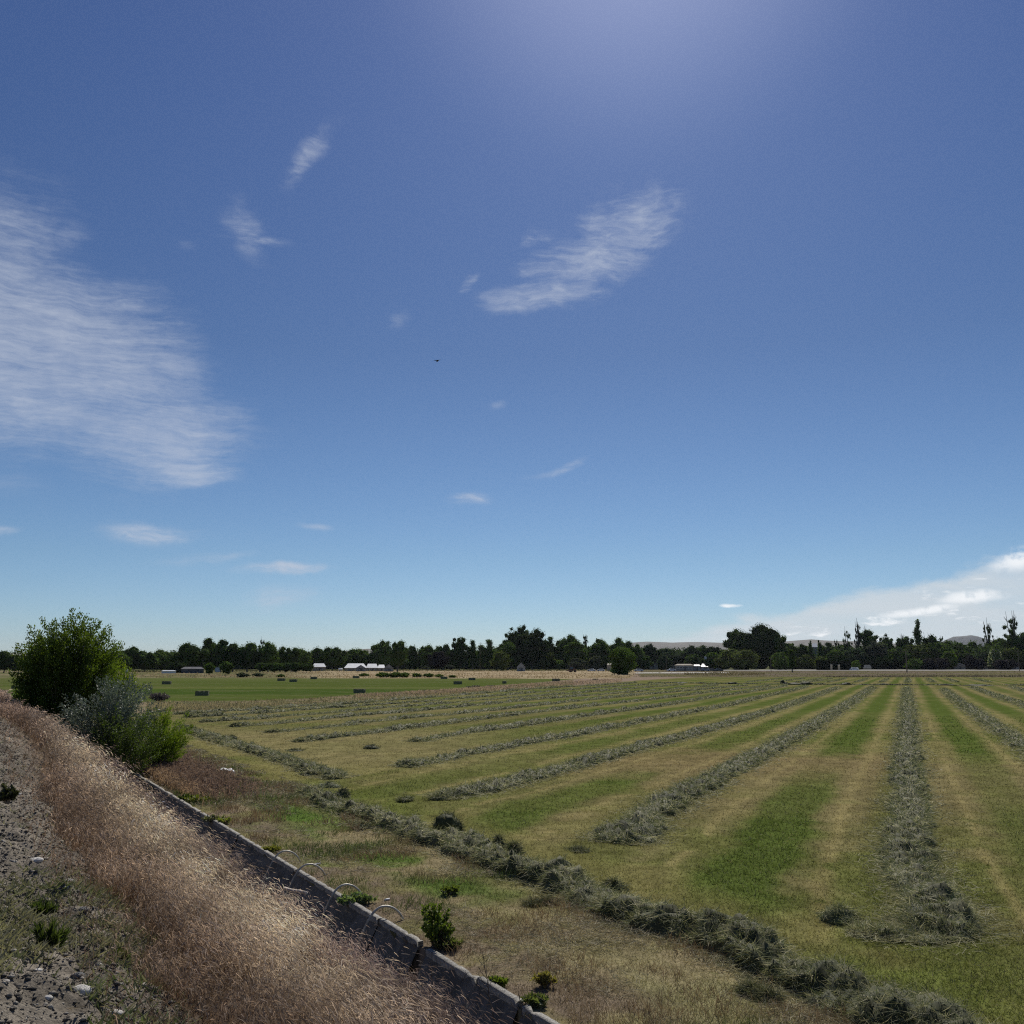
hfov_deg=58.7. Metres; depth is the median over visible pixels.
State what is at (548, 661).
tree
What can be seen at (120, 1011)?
rock
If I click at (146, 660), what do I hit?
tree
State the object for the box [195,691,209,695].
hay bale
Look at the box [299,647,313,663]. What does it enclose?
tree
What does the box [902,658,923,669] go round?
tree
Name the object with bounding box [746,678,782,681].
windrow
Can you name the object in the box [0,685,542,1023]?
dry grass
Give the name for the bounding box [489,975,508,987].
weed
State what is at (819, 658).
tree
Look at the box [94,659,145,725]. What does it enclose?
leafy tree
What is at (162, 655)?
tree
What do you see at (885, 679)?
windrow
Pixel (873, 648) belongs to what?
tree
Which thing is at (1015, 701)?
windrow
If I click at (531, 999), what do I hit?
weed
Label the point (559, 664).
tree
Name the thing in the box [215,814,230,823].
weed
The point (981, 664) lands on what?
tree
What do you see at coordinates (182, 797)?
weed
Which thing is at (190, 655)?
tree
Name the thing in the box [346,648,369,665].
tree
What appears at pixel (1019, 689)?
windrow
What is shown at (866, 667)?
shed
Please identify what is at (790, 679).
windrow
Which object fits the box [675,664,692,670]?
mobile home
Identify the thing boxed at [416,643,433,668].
tree
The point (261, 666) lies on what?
tree
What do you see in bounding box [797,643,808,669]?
tree
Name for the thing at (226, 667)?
tree
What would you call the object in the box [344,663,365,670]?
farmhouse
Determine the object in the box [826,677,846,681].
windrow
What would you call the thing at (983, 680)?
windrow
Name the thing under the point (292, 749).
hay clump
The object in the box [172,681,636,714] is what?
windrow
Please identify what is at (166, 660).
tree
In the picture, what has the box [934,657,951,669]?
tree
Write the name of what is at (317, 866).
siphon tube
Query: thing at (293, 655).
tree
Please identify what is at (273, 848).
weed
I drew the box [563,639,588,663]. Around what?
tree
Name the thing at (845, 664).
hedge
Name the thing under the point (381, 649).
tree
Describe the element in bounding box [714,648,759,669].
tree
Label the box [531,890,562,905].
hay clump
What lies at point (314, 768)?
windrow
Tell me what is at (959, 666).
shed
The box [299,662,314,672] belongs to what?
tree
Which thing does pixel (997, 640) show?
tree
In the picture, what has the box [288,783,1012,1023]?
windrow
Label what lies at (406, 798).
hay clump
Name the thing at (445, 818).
hay clump
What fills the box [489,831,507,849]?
hay clump
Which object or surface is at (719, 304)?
sky
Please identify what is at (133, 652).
tree
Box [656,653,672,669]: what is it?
tree
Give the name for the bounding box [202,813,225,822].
weed
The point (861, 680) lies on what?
windrow
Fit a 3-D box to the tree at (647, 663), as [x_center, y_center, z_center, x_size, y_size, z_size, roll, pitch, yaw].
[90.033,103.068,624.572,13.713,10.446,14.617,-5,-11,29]
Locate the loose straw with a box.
[136,743,940,1023]
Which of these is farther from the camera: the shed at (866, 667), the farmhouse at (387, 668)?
the shed at (866, 667)
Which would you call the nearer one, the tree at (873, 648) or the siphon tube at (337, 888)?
the siphon tube at (337, 888)
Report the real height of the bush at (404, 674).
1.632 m
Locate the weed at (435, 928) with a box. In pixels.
[420,902,455,945]
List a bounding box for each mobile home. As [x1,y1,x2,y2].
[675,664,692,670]
[693,665,699,670]
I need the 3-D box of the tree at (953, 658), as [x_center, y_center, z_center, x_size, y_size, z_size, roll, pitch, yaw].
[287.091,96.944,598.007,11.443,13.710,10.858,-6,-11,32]
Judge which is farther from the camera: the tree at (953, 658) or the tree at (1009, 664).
the tree at (953, 658)
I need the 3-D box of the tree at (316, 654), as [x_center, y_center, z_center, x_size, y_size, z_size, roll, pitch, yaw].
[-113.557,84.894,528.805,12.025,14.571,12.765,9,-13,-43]
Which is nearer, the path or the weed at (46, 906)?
the weed at (46, 906)
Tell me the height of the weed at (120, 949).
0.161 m
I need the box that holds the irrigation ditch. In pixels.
[90,756,559,1023]
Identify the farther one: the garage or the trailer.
the garage
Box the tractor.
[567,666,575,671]
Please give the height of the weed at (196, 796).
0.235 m
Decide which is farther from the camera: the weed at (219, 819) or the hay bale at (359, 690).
the hay bale at (359, 690)
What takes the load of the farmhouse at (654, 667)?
on the ground at (884, 700)
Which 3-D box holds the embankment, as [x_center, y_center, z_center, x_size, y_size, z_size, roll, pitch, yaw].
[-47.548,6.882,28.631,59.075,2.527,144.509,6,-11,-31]
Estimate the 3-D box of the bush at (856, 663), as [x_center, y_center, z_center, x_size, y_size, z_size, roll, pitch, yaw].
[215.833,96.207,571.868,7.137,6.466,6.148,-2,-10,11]
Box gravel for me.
[0,722,214,1023]
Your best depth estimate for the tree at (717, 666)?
624.13 m
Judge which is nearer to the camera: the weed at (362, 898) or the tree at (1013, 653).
the weed at (362, 898)
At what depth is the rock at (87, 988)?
4.99 m
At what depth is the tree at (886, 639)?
653.75 m
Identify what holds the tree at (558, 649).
on the ground at (884, 700)
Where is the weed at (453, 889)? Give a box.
[439,884,459,894]
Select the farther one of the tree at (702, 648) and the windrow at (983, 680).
the tree at (702, 648)
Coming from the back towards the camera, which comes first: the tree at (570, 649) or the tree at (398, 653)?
the tree at (570, 649)
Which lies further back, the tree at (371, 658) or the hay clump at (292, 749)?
the tree at (371, 658)
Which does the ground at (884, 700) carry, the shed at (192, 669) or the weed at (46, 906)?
the shed at (192, 669)
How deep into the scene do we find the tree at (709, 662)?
622.33 m
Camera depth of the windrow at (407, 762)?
41.20 m
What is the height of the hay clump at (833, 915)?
0.416 m
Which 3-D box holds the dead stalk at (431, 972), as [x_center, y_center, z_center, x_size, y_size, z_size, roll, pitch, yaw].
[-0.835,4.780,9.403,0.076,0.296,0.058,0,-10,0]
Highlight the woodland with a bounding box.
[2,640,1023,669]
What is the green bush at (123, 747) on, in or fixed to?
on the embankment
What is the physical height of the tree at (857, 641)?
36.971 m
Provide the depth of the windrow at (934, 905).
14.70 m
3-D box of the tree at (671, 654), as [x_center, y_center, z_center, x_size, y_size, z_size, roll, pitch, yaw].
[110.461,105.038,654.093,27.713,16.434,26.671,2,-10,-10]
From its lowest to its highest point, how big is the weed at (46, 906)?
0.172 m
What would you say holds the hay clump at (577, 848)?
on the ground at (884, 700)
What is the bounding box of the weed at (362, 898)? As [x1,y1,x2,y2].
[336,891,377,905]
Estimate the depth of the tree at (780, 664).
569.49 m
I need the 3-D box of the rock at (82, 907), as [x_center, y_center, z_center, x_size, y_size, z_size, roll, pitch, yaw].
[-3.278,3.037,6.952,0.093,0.044,0.071,-3,-10,17]
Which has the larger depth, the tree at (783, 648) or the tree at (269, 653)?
the tree at (783, 648)
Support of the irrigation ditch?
on the ground at (884, 700)
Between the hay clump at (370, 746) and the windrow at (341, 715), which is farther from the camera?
the windrow at (341, 715)
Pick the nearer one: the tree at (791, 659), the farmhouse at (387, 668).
the tree at (791, 659)
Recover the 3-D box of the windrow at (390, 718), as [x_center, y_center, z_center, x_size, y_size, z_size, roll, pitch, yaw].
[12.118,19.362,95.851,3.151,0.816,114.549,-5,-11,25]
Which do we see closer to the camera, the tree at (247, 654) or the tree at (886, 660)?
the tree at (247, 654)
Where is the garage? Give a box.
[355,665,365,670]
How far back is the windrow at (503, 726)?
54.28 m
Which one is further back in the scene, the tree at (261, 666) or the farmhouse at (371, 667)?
the farmhouse at (371, 667)
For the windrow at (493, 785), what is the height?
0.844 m
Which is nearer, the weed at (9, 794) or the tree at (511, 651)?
the weed at (9, 794)
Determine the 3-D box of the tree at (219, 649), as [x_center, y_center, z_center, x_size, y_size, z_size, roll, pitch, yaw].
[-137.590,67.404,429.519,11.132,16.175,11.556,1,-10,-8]
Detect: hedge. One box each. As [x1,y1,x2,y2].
[816,660,830,669]
[831,660,837,669]
[839,660,850,669]
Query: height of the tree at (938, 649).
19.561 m
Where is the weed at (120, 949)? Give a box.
[107,943,131,961]
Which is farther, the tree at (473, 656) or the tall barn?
the tall barn
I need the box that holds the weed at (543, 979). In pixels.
[529,970,557,988]
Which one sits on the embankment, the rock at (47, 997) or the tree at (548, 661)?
the rock at (47, 997)
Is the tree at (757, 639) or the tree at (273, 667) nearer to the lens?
the tree at (273, 667)
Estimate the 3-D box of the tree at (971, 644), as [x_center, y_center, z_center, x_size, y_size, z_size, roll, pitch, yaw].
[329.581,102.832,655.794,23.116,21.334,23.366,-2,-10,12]
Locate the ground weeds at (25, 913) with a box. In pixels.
[0,714,233,1023]
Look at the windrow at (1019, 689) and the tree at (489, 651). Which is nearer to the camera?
the windrow at (1019, 689)
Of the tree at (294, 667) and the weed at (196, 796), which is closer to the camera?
the weed at (196, 796)
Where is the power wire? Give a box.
[775,651,902,657]
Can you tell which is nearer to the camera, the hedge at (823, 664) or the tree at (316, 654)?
the tree at (316, 654)
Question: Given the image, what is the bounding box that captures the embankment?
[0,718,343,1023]
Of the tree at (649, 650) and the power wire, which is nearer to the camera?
the power wire
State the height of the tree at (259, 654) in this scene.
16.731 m
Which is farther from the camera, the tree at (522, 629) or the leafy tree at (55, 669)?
the tree at (522, 629)
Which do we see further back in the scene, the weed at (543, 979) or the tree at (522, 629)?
the tree at (522, 629)
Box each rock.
[30,857,43,862]
[45,995,53,999]
[72,972,85,978]
[74,984,91,995]
[79,906,88,912]
[110,1009,122,1014]
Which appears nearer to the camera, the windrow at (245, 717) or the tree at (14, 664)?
the windrow at (245, 717)
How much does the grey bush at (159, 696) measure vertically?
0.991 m
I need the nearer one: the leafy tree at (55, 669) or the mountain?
the leafy tree at (55, 669)
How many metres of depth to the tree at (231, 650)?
427.08 m
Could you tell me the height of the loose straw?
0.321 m
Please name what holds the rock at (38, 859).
on the embankment
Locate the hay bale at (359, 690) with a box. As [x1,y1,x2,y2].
[353,689,365,692]
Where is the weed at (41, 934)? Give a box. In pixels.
[29,915,71,947]
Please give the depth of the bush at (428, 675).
244.40 m
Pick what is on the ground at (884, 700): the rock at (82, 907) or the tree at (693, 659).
the tree at (693, 659)
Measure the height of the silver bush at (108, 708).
2.715 m
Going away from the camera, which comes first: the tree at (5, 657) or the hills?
the tree at (5, 657)
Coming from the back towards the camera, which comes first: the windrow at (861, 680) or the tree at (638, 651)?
the tree at (638, 651)
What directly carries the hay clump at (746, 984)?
on the ground at (884, 700)
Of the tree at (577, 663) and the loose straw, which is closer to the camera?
the loose straw
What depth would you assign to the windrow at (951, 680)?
186.52 m
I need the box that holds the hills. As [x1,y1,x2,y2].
[12,639,895,655]
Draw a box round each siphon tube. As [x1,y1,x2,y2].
[261,850,300,884]
[286,863,325,893]
[318,883,361,924]
[355,905,403,949]
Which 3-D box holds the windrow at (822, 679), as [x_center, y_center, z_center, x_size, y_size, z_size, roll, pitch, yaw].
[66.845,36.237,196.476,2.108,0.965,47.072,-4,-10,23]
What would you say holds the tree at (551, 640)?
on the ground at (884, 700)
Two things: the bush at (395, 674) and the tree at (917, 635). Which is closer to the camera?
the bush at (395, 674)
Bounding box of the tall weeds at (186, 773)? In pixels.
[117,669,1023,805]
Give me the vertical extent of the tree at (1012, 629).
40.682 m
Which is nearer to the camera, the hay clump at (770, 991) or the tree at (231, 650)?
the hay clump at (770, 991)
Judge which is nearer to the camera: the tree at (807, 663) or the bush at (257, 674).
the bush at (257, 674)
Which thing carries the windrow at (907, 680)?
on the ground at (884, 700)
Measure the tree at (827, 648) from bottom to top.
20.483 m
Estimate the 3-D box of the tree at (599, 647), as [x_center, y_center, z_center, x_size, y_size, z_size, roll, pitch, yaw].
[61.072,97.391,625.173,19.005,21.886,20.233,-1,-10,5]
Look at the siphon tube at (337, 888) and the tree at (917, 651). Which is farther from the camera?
the tree at (917, 651)
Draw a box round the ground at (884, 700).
[0,666,1023,1023]
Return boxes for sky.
[0,0,1023,652]
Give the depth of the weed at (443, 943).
10.68 m
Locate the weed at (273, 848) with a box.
[261,843,281,852]
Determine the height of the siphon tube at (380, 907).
0.610 m
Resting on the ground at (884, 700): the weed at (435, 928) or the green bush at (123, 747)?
the weed at (435, 928)
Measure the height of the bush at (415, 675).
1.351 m
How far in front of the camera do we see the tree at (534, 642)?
569.09 m
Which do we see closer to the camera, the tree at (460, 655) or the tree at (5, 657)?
the tree at (5, 657)
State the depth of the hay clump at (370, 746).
36.42 m
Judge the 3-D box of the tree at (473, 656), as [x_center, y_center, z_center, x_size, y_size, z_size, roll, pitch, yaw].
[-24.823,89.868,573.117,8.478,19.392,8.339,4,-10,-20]
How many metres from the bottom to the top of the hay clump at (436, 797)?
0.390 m
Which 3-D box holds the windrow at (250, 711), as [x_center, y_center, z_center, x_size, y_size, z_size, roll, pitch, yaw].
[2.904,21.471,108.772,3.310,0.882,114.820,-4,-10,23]
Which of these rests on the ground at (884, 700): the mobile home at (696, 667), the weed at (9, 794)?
the mobile home at (696, 667)
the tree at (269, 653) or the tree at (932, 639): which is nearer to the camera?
the tree at (269, 653)
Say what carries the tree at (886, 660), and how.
on the ground at (884, 700)
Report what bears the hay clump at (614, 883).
on the ground at (884, 700)
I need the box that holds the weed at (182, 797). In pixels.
[177,793,193,799]
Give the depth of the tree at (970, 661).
569.77 m
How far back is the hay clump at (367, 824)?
18.74 m
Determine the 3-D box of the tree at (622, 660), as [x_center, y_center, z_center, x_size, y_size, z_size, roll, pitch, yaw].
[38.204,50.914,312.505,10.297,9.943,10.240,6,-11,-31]
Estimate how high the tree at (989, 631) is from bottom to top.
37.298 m
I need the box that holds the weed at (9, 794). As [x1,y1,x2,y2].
[0,783,19,803]
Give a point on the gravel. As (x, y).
(18, 995)
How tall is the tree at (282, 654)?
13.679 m
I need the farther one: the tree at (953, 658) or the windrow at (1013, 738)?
the tree at (953, 658)
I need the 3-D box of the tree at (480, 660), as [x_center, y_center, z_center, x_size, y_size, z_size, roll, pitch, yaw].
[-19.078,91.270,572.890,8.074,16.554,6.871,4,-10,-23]
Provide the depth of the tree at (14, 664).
378.79 m
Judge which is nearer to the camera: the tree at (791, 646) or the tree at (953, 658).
the tree at (953, 658)
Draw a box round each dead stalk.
[428,960,434,989]
[478,952,494,1023]
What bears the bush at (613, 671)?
on the ground at (884, 700)
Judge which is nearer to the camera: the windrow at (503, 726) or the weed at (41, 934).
the weed at (41, 934)
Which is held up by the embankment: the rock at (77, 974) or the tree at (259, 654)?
the rock at (77, 974)
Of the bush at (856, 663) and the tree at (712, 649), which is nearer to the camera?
the bush at (856, 663)
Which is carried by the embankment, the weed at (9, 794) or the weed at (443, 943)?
the weed at (9, 794)
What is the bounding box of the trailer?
[162,670,175,672]
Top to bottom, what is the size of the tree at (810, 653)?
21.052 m
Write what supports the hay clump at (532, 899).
on the ground at (884, 700)
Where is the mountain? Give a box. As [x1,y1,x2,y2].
[942,635,992,646]
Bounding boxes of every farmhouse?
[312,663,325,670]
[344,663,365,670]
[366,664,377,670]
[384,664,392,670]
[517,663,524,670]
[648,662,657,669]
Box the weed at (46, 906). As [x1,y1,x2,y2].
[28,897,61,916]
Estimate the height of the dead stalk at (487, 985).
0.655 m
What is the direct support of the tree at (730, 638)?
on the ground at (884, 700)
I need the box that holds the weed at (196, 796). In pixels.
[184,794,211,802]
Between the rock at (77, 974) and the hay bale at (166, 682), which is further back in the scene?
the hay bale at (166, 682)
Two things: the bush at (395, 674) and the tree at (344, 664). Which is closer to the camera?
the bush at (395, 674)
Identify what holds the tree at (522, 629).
on the ground at (884, 700)
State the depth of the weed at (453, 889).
13.25 m
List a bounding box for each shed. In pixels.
[181,667,203,672]
[378,665,384,670]
[863,665,871,669]
[953,663,965,669]
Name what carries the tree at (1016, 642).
on the ground at (884, 700)
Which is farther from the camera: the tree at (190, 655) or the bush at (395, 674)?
the tree at (190, 655)
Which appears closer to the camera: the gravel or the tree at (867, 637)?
the gravel
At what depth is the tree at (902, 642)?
653.95 m
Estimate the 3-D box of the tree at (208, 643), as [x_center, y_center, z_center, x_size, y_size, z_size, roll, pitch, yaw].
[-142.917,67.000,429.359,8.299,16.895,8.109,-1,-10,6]
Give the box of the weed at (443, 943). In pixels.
[433,932,464,950]
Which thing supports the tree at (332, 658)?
on the ground at (884, 700)
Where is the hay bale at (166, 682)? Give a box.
[162,681,171,683]
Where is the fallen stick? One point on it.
(297, 891)
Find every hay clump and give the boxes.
[285,747,305,751]
[313,778,342,787]
[332,786,353,797]
[346,818,375,830]
[363,744,380,748]
[394,790,415,802]
[426,792,451,800]
[428,809,468,830]
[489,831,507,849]
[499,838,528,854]
[516,893,546,907]
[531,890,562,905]
[562,843,592,853]
[597,873,630,891]
[727,973,774,1000]
[741,976,788,1005]
[800,681,813,684]
[809,897,864,925]
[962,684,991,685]
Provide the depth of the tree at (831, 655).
621.74 m
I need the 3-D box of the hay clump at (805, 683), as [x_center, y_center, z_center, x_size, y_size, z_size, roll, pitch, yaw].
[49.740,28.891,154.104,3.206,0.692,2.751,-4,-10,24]
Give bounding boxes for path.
[637,672,726,672]
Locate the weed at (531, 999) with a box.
[519,991,548,1007]
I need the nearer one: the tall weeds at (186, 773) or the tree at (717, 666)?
the tall weeds at (186, 773)
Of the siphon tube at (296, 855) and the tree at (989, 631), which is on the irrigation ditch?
the siphon tube at (296, 855)
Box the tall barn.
[812,643,817,661]
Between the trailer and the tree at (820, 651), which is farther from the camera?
the tree at (820, 651)
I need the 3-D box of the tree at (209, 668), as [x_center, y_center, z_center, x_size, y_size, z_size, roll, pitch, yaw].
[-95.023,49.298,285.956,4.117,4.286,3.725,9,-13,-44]
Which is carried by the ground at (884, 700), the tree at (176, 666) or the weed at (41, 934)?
the tree at (176, 666)
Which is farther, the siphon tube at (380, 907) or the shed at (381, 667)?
the shed at (381, 667)
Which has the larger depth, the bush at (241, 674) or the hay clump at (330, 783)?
the bush at (241, 674)
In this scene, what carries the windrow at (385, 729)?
on the ground at (884, 700)
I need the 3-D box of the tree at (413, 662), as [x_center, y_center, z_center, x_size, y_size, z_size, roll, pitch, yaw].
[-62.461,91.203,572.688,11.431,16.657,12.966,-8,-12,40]
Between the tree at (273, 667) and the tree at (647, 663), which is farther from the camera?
the tree at (647, 663)
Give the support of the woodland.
on the ground at (884, 700)
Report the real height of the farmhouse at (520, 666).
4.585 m
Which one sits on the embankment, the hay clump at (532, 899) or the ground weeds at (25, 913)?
the ground weeds at (25, 913)
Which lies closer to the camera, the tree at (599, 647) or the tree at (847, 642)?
the tree at (599, 647)
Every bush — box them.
[53,671,166,760]
[87,702,174,780]
[122,705,194,766]
[148,691,169,701]
[234,672,250,676]
[252,673,264,676]
[375,672,387,676]
[385,671,400,677]
[400,672,411,676]
[411,673,421,676]
[422,673,433,676]
[442,664,454,669]
[610,668,619,673]
[851,660,860,669]
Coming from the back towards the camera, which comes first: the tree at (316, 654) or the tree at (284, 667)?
the tree at (316, 654)
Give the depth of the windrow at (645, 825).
23.23 m
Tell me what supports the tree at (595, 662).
on the ground at (884, 700)
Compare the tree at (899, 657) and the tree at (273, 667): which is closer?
the tree at (273, 667)
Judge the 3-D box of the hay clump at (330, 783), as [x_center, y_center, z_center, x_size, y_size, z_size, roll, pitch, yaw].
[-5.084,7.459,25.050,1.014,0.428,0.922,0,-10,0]
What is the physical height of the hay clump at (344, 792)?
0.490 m
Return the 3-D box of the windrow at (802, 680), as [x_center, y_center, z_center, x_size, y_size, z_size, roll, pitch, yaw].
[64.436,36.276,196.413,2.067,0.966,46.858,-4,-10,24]
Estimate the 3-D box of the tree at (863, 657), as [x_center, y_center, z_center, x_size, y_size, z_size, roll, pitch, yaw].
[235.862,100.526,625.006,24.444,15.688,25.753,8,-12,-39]
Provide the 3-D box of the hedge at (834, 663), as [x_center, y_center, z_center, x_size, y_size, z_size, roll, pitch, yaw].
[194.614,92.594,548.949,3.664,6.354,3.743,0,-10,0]
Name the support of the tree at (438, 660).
on the ground at (884, 700)
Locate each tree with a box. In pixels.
[0,650,14,672]
[5,607,128,729]
[9,655,27,671]
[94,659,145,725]
[111,651,132,668]
[121,645,140,669]
[133,650,159,670]
[150,648,172,670]
[161,653,172,668]
[165,660,188,672]
[169,641,210,666]
[200,637,215,663]
[203,662,215,674]
[209,639,230,671]
[218,661,233,675]
[223,642,240,671]
[233,641,259,671]
[254,639,264,671]
[255,663,268,670]
[257,641,280,671]
[267,662,281,672]
[277,645,287,671]
[278,662,290,671]
[284,646,300,671]
[287,662,302,671]
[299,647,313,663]
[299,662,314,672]
[309,646,322,664]
[320,646,348,670]
[339,659,348,668]
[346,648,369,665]
[367,652,379,665]
[370,639,391,664]
[387,639,408,671]
[405,644,422,669]
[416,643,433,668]
[425,650,449,669]
[432,643,453,669]
[451,635,470,669]
[467,639,477,669]
[476,644,486,669]
[483,639,494,669]
[489,650,511,669]
[490,642,521,669]
[501,627,518,668]
[511,624,529,664]
[514,627,550,668]
[538,652,555,669]
[547,636,555,658]
[552,634,576,669]
[552,660,564,669]
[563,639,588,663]
[567,658,587,669]
[582,635,590,668]
[587,656,602,669]
[588,638,611,668]
[608,637,632,659]
[608,647,637,674]
[632,643,645,668]
[635,656,654,669]
[641,643,659,661]
[652,647,683,664]
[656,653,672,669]
[680,644,702,665]
[684,654,702,664]
[697,645,708,664]
[702,652,717,667]
[705,646,721,667]
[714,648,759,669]
[714,652,726,669]
[722,627,748,648]
[730,622,779,669]
[766,629,788,669]
[771,652,789,669]
[786,643,801,669]
[787,649,796,671]
[795,654,815,669]
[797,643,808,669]
[807,640,815,669]
[814,640,825,659]
[814,656,824,668]
[823,642,831,657]
[824,649,845,664]
[842,626,852,649]
[842,647,875,667]
[854,618,860,648]
[859,626,879,650]
[864,642,888,669]
[866,652,893,668]
[878,633,893,649]
[887,647,913,669]
[895,633,914,668]
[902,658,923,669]
[903,643,935,669]
[912,619,922,644]
[921,632,940,645]
[921,658,939,669]
[926,641,953,659]
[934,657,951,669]
[941,650,958,669]
[942,640,967,652]
[953,649,975,664]
[962,655,979,669]
[963,640,980,669]
[973,658,986,669]
[982,618,993,645]
[987,637,1006,646]
[987,644,1002,669]
[992,659,1020,669]
[999,610,1020,652]
[1000,647,1023,667]
[1003,632,1023,653]
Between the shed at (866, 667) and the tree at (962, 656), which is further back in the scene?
the tree at (962, 656)
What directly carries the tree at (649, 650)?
on the ground at (884, 700)
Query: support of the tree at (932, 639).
on the ground at (884, 700)
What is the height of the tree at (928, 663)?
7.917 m
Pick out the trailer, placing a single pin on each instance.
(168, 671)
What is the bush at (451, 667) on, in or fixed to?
on the ground at (884, 700)
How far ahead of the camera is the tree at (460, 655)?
570.37 m
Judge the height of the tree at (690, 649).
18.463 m
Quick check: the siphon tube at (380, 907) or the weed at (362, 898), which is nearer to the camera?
the siphon tube at (380, 907)
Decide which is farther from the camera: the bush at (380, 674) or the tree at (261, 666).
the tree at (261, 666)
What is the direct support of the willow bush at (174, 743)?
on the ground at (884, 700)
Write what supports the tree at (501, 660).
on the ground at (884, 700)
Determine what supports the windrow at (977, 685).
on the ground at (884, 700)
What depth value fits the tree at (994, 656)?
591.42 m
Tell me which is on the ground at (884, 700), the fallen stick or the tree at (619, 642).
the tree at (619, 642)
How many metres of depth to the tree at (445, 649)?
570.88 m
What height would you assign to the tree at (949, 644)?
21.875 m
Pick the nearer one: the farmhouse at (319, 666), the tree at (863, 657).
the farmhouse at (319, 666)
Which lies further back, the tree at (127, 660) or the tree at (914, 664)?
the tree at (914, 664)
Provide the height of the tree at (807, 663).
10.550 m
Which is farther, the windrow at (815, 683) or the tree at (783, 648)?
the tree at (783, 648)
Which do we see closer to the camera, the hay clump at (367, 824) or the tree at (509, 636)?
the hay clump at (367, 824)
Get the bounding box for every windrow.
[170,723,362,779]
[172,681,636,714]
[182,682,665,717]
[198,683,684,722]
[225,683,719,726]
[258,684,747,732]
[287,684,770,741]
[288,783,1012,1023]
[387,685,810,767]
[399,684,788,741]
[418,685,841,799]
[570,685,878,846]
[648,681,1023,685]
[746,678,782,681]
[774,678,804,681]
[795,678,821,681]
[809,678,832,681]
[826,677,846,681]
[841,686,1022,961]
[854,678,868,681]
[878,678,889,681]
[903,677,912,682]
[938,687,1023,762]
[945,678,959,681]
[967,685,1023,708]
[971,678,991,681]
[1006,685,1023,691]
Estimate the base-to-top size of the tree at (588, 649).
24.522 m
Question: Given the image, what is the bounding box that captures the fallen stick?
[283,887,307,894]

